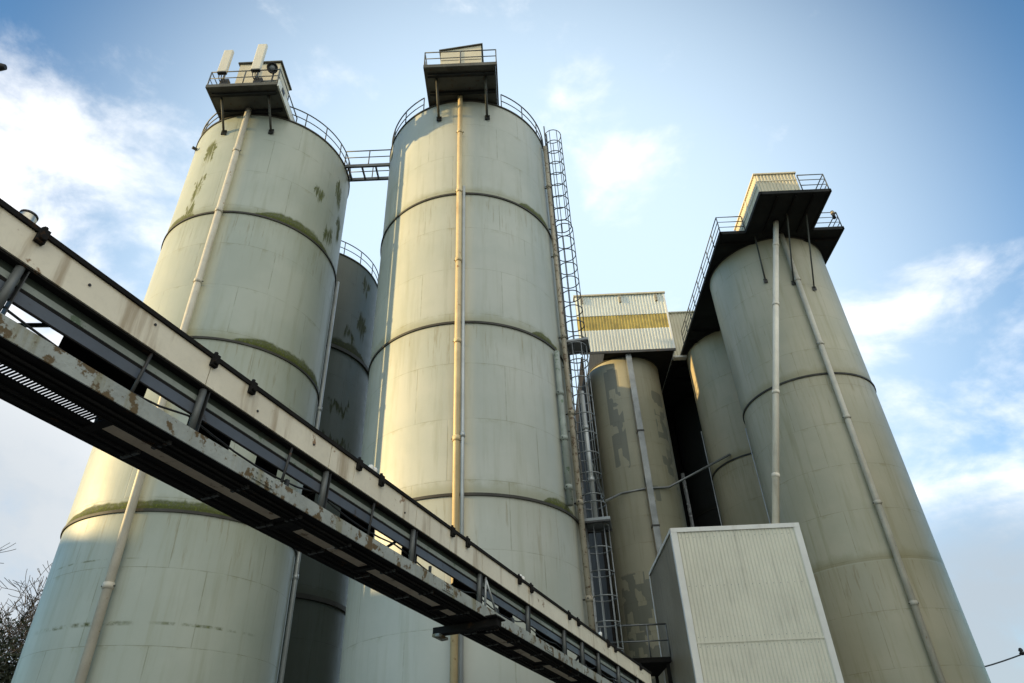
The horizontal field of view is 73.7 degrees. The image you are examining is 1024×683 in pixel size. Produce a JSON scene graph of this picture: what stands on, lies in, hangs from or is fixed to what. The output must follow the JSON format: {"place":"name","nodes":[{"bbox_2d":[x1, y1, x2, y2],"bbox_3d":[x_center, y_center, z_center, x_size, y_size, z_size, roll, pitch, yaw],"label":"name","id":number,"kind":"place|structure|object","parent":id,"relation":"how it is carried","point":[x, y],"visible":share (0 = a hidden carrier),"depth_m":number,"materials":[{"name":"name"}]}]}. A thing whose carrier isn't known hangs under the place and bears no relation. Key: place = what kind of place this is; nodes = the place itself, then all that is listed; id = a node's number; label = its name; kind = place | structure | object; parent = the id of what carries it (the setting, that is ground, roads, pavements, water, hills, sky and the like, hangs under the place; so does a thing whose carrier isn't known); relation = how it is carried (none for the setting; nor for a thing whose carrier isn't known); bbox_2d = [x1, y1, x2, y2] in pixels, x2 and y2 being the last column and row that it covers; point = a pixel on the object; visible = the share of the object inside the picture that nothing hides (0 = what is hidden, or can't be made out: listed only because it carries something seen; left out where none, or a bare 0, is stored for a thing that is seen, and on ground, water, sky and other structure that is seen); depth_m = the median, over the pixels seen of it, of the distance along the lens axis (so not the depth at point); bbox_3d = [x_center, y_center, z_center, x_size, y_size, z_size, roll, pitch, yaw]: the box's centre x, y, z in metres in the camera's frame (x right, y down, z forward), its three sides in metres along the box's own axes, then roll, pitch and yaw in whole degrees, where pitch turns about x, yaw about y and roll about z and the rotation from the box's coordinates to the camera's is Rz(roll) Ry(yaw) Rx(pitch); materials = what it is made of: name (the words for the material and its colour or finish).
{"place":"outdoors","nodes":[
{"label":"outdoors","id":0,"kind":"place"},
{"bbox_2d":[0,63,6,70],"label":"yard lamp","id":1,"kind":"object","parent":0,"point":[3,67],"visible":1,"depth_m":8.56,"materials":[{"name":"metal"}]},
{"bbox_2d":[0,0,1023,682],"label":"sky","id":2,"kind":"structure","parent":0,"point":[665,113],"materials":[{"name":"blue"}]},
{"bbox_2d":[599,623,672,682],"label":"access deck","id":3,"kind":"structure","parent":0,"point":[656,667],"depth_m":21.03,"materials":[{"name":"black metal"}]},
{"bbox_2d":[649,522,843,682],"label":"clad shed","id":4,"kind":"structure","parent":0,"point":[738,603],"depth_m":19.18,"materials":[{"name":"white metal"}]},
{"label":"ground","id":5,"kind":"structure","parent":0,"visible":0},
{"bbox_2d":[0,612,29,682],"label":"evergreen bush","id":6,"kind":"object","parent":5,"relation":"on","point":[7,669],"visible":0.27,"depth_m":23.61,"materials":[{"name":"green plant"}]},
{"bbox_2d":[0,593,37,677],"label":"bare tree","id":7,"kind":"object","parent":5,"relation":"on","point":[16,629],"visible":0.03,"depth_m":44.61,"materials":[{"name":"brown plant"}]},
{"bbox_2d":[0,589,41,644],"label":"bare tree","id":8,"kind":"object","parent":5,"relation":"on","point":[19,614],"visible":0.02,"depth_m":37.78,"materials":[{"name":"brown plant"}]},
{"bbox_2d":[0,543,46,657],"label":"bare tree","id":9,"kind":"object","parent":5,"relation":"on","point":[33,606],"visible":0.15,"depth_m":28.44,"materials":[{"name":"brown plant"}]},
{"bbox_2d":[0,561,50,676],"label":"bare tree","id":10,"kind":"object","parent":5,"relation":"on","point":[17,628],"visible":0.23,"depth_m":32.14,"materials":[{"name":"brown plant"}]},
{"bbox_2d":[11,106,350,682],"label":"steel silo","id":11,"kind":"object","parent":5,"relation":"on","point":[200,593],"visible":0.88,"depth_m":17.99,"materials":[{"name":"grey metal"}]},
{"bbox_2d":[74,107,251,682],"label":"pipe","id":12,"kind":"object","parent":11,"relation":"attached to","point":[108,586],"visible":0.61,"depth_m":16.52,"materials":[{"name":"metal"}]},
{"bbox_2d":[205,69,297,134],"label":"head platform","id":13,"kind":"structure","parent":11,"relation":"attached to","point":[231,99],"depth_m":24.84,"materials":[{"name":"black metal"}]},
{"bbox_2d":[217,50,233,83],"bbox_3d":[-10.565,-9.988,25.235,0.420,2.130,0.414,-3,-35,0],"label":"panel antenna","id":14,"kind":"object","parent":13,"relation":"attached to","point":[225,63],"visible":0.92,"depth_m":25.11,"materials":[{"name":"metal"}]},
{"bbox_2d":[251,44,267,81],"bbox_3d":[-9.351,-10.165,25.322,0.420,2.430,0.415,-3,-35,0],"label":"panel antenna","id":15,"kind":"object","parent":13,"relation":"attached to","point":[258,60],"visible":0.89,"depth_m":25.22,"materials":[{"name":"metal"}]},
{"bbox_2d":[235,60,291,96],"bbox_3d":[-9.656,-9.472,26.211,1.690,2.405,1.290,-3,-35,0],"label":"equipment cabin","id":16,"kind":"object","parent":13,"relation":"on","point":[248,65],"visible":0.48,"depth_m":26.28,"materials":[{"name":"beige metal"}]},
{"bbox_2d":[267,62,277,81],"bbox_3d":[-8.753,-9.711,24.809,0.402,1.056,0.376,-3,-35,0],"label":"floodlight","id":17,"kind":"object","parent":13,"relation":"attached to","point":[271,66],"visible":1,"depth_m":24.96,"materials":[{"name":"metal"}]},
{"bbox_2d":[277,79,293,120],"bbox_3d":[-8.344,-8.725,25.350,0.075,0.370,2.040,-3,-35,0],"label":"cable tray","id":18,"kind":"object","parent":13,"relation":"attached to","point":[284,100],"visible":0.82,"depth_m":25.10,"materials":[{"name":"white metal"}]},
{"bbox_2d":[278,281,338,682],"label":"drain pipe","id":19,"kind":"object","parent":11,"relation":"attached to","point":[291,608],"visible":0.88,"depth_m":19.47,"materials":[{"name":"grey metal"}]},
{"bbox_2d":[0,198,651,682],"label":"conveyor gantry","id":20,"kind":"object","parent":5,"relation":"on","point":[114,356],"visible":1,"depth_m":5.78,"materials":[{"name":"black metal"}]},
{"bbox_2d":[19,209,38,223],"bbox_3d":[-3.241,-0.802,4.545,0.120,0.143,0.123,-3,-35,0],"label":"beacon lamp","id":21,"kind":"object","parent":20,"relation":"on","point":[31,215],"visible":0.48,"depth_m":4.54,"materials":[{"name":"silver metal"}]},
{"bbox_2d":[277,240,378,682],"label":"steel silo","id":22,"kind":"object","parent":5,"relation":"on","point":[314,653],"visible":0.22,"depth_m":27.32,"materials":[{"name":"grey metal"}]},
{"bbox_2d":[339,94,588,682],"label":"steel silo","id":23,"kind":"object","parent":5,"relation":"on","point":[520,516],"visible":0.88,"depth_m":18.89,"materials":[{"name":"grey metal"}]},
{"bbox_2d":[344,149,390,181],"bbox_3d":[-5.802,-7.220,27.990,2.050,0.982,0.792,-3,-35,0],"label":"catwalk","id":24,"kind":"object","parent":23,"relation":"attached to","point":[362,167],"visible":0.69,"depth_m":27.77,"materials":[{"name":"grey metal"}]},
{"bbox_2d":[450,95,463,682],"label":"pipe","id":25,"kind":"object","parent":23,"relation":"attached to","point":[456,438],"visible":0.88,"depth_m":18.24,"materials":[{"name":"metal"}]},
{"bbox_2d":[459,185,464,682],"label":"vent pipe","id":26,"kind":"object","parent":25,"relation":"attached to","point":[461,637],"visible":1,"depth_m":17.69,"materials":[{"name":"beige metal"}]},
{"bbox_2d":[423,49,498,120],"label":"head platform","id":27,"kind":"structure","parent":23,"relation":"attached to","point":[478,81],"depth_m":24.61,"materials":[{"name":"black metal"}]},
{"bbox_2d":[439,43,483,63],"bbox_3d":[-1.897,-10.002,26.034,1.660,2.505,1.370,-3,-35,0],"label":"roof hut","id":28,"kind":"object","parent":27,"relation":"on","point":[479,46],"visible":0.37,"depth_m":25.90,"materials":[{"name":"beige metal"}]},
{"bbox_2d":[542,126,571,241],"bbox_3d":[1.706,-6.065,25.795,0.708,6.150,0.696,-23,-40,27],"label":"caged ladder","id":29,"kind":"object","parent":23,"relation":"attached to","point":[552,163],"visible":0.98,"depth_m":25.85,"materials":[{"name":"grey metal"}]},
{"bbox_2d":[554,350,572,505],"bbox_3d":[1.420,2.278,19.067,0.225,4.800,0.208,7,-36,-14],"label":"drain pipe","id":30,"kind":"object","parent":23,"relation":"attached to","point":[568,488],"visible":1,"depth_m":18.84,"materials":[{"name":"metal"}]},
{"bbox_2d":[543,146,595,631],"bbox_3d":[1.679,1.716,20.114,0.233,22.700,0.229,9,-37,-16],"label":"drain pipe","id":31,"kind":"object","parent":23,"relation":"attached to","point":[588,599],"visible":1,"depth_m":19.74,"materials":[{"name":"metal"}]},
{"bbox_2d":[554,218,588,380],"bbox_3d":[1.979,-1.663,23.159,0.708,6.700,0.696,-19,-38,22],"label":"caged ladder","id":32,"kind":"object","parent":23,"relation":"attached to","point":[562,287],"visible":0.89,"depth_m":23.15,"materials":[{"name":"grey metal"}]},
{"bbox_2d":[566,337,589,354],"bbox_3d":[2.050,0.156,21.810,0.830,0.130,0.720,-8,-35,8],"label":"ladder landing","id":33,"kind":"object","parent":32,"relation":"attached to","point":[578,345],"visible":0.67,"depth_m":21.72,"materials":[{"name":"metal"}]},
{"bbox_2d":[563,341,604,518],"bbox_3d":[2.094,2.302,20.018,0.708,6.200,0.696,-23,-40,26],"label":"caged ladder","id":34,"kind":"object","parent":23,"relation":"attached to","point":[580,422],"visible":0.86,"depth_m":19.91,"materials":[{"name":"grey metal"}]},
{"bbox_2d":[581,483,623,680],"bbox_3d":[2.402,7.838,16.517,0.708,9.300,0.696,-19,-38,22],"label":"caged ladder","id":35,"kind":"object","parent":23,"relation":"attached to","point":[601,595],"visible":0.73,"depth_m":17.68,"materials":[{"name":"grey metal"}]},
{"bbox_2d":[584,516,611,533],"bbox_3d":[2.275,4.982,18.511,0.830,0.130,0.880,-8,-35,7],"label":"ladder landing","id":36,"kind":"object","parent":35,"relation":"attached to","point":[605,519],"visible":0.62,"depth_m":18.41,"materials":[{"name":"metal"}]},
{"bbox_2d":[579,391,597,517],"bbox_3d":[2.201,3.213,19.669,0.172,4.100,0.176,-3,-35,0],"label":"drain pipe","id":37,"kind":"object","parent":36,"relation":"on","point":[591,480],"visible":0.86,"depth_m":19.56,"materials":[{"name":"grey metal"}]},
{"bbox_2d":[575,357,690,682],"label":"elevator tower","id":38,"kind":"structure","parent":5,"relation":"on","point":[608,606],"depth_m":36.26,"materials":[{"name":"black metal"}]},
{"bbox_2d":[662,310,693,418],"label":"loft annex","id":39,"kind":"object","parent":38,"relation":"on","point":[675,391],"visible":0.3,"depth_m":40.31,"materials":[{"name":"black metal"}]},
{"bbox_2d":[586,356,686,682],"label":"patched silo","id":40,"kind":"object","parent":5,"relation":"on","point":[633,546],"visible":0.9,"depth_m":34.09,"materials":[{"name":"metal"}]},
{"bbox_2d":[573,291,675,422],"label":"conveyor loft","id":41,"kind":"structure","parent":40,"relation":"on","point":[637,324],"depth_m":38.71,"materials":[{"name":"metal"}]},
{"bbox_2d":[625,353,661,555],"bbox_3d":[6.819,9.934,31.315,0.360,22.470,0.340,-3,-35,0],"label":"square duct","id":42,"kind":"object","parent":40,"relation":"attached to","point":[655,526],"visible":0.65,"depth_m":34.11,"materials":[{"name":"metal"}]},
{"bbox_2d":[592,453,730,501],"bbox_3d":[4.204,5.394,27.324,5.376,5.855,14.742,-23,-40,27],"label":"cross conduit","id":43,"kind":"object","parent":40,"relation":"attached to","point":[673,484],"visible":0.9,"depth_m":33.09,"materials":[{"name":"grey metal"}]},
{"bbox_2d":[681,473,694,526],"bbox_3d":[10.125,14.732,34.293,0.230,17.400,0.236,-3,-35,0],"label":"drain pipe","id":44,"kind":"object","parent":5,"relation":"on","point":[687,501],"visible":0.2,"depth_m":38.25,"materials":[{"name":"silver metal"}]},
{"bbox_2d":[672,395,722,526],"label":"steel silo","id":45,"kind":"object","parent":5,"relation":"on","point":[688,430],"visible":0.17,"depth_m":40.04,"materials":[{"name":"black metal"}]},
{"bbox_2d":[686,329,770,525],"bbox_3d":[12.781,9.642,31.748,5.280,23.030,5.280,-3,-35,0],"label":"steel silo","id":46,"kind":"object","parent":5,"relation":"on","point":[739,496],"visible":0.32,"depth_m":33.67,"materials":[{"name":"grey metal"}]},
{"bbox_2d":[701,431,721,525],"bbox_3d":[10.326,12.044,30.985,0.055,17.800,0.056,-3,-35,0],"label":"conduit","id":47,"kind":"object","parent":46,"relation":"attached to","point":[711,479],"visible":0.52,"depth_m":34.48,"materials":[{"name":"grey metal"}]},
{"bbox_2d":[709,236,990,682],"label":"steel silo","id":48,"kind":"object","parent":5,"relation":"on","point":[826,501],"visible":0.88,"depth_m":24.60,"materials":[{"name":"grey metal"}]},
{"bbox_2d":[745,428,770,523],"bbox_3d":[10.169,9.662,24.773,0.043,14.600,0.044,-3,-35,0],"label":"conduit","id":49,"kind":"object","parent":48,"relation":"attached to","point":[758,477],"visible":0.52,"depth_m":27.66,"materials":[{"name":"grey metal"}]},
{"bbox_2d":[673,174,844,377],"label":"walkway platform","id":50,"kind":"structure","parent":48,"relation":"on","point":[795,213],"depth_m":30.36,"materials":[{"name":"black metal"}]},
{"bbox_2d":[734,172,799,230],"bbox_3d":[11.255,-5.758,30.197,1.820,1.190,3.400,-3,-35,0],"label":"ribbed hut","id":51,"kind":"object","parent":50,"relation":"on","point":[774,181],"visible":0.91,"depth_m":29.11,"materials":[{"name":"beige metal"}]},
{"bbox_2d":[771,220,779,523],"bbox_3d":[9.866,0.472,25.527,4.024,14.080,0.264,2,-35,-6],"label":"drain pipe","id":52,"kind":"object","parent":50,"relation":"attached to","point":[775,475],"visible":0.95,"depth_m":24.59,"materials":[{"name":"grey metal"}]},
{"bbox_2d":[830,210,835,218],"bbox_3d":[14.480,-5.708,30.769,0.180,0.430,0.180,-3,-35,0],"label":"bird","id":53,"kind":"object","parent":50,"relation":"attached to","point":[832,212],"visible":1,"depth_m":30.73},
{"bbox_2d":[779,233,945,682],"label":"pipe","id":54,"kind":"object","parent":48,"relation":"attached to","point":[913,602],"visible":0.99,"depth_m":23.57,"materials":[{"name":"metal"}]},
{"bbox_2d":[1018,648,1023,654],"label":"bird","id":55,"kind":"object","parent":5,"relation":"on","point":[1020,650],"visible":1,"depth_m":32.62,"materials":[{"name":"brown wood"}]},
{"bbox_2d":[985,654,1021,666],"bbox_3d":[19.987,14.559,30.829,9.438,1.154,0.070,11,-37,-18],"label":"overhead cable","id":56,"kind":"object","parent":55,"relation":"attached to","point":[1003,660],"visible":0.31,"depth_m":31.93,"materials":[{"name":"grey metal"}]}
]}

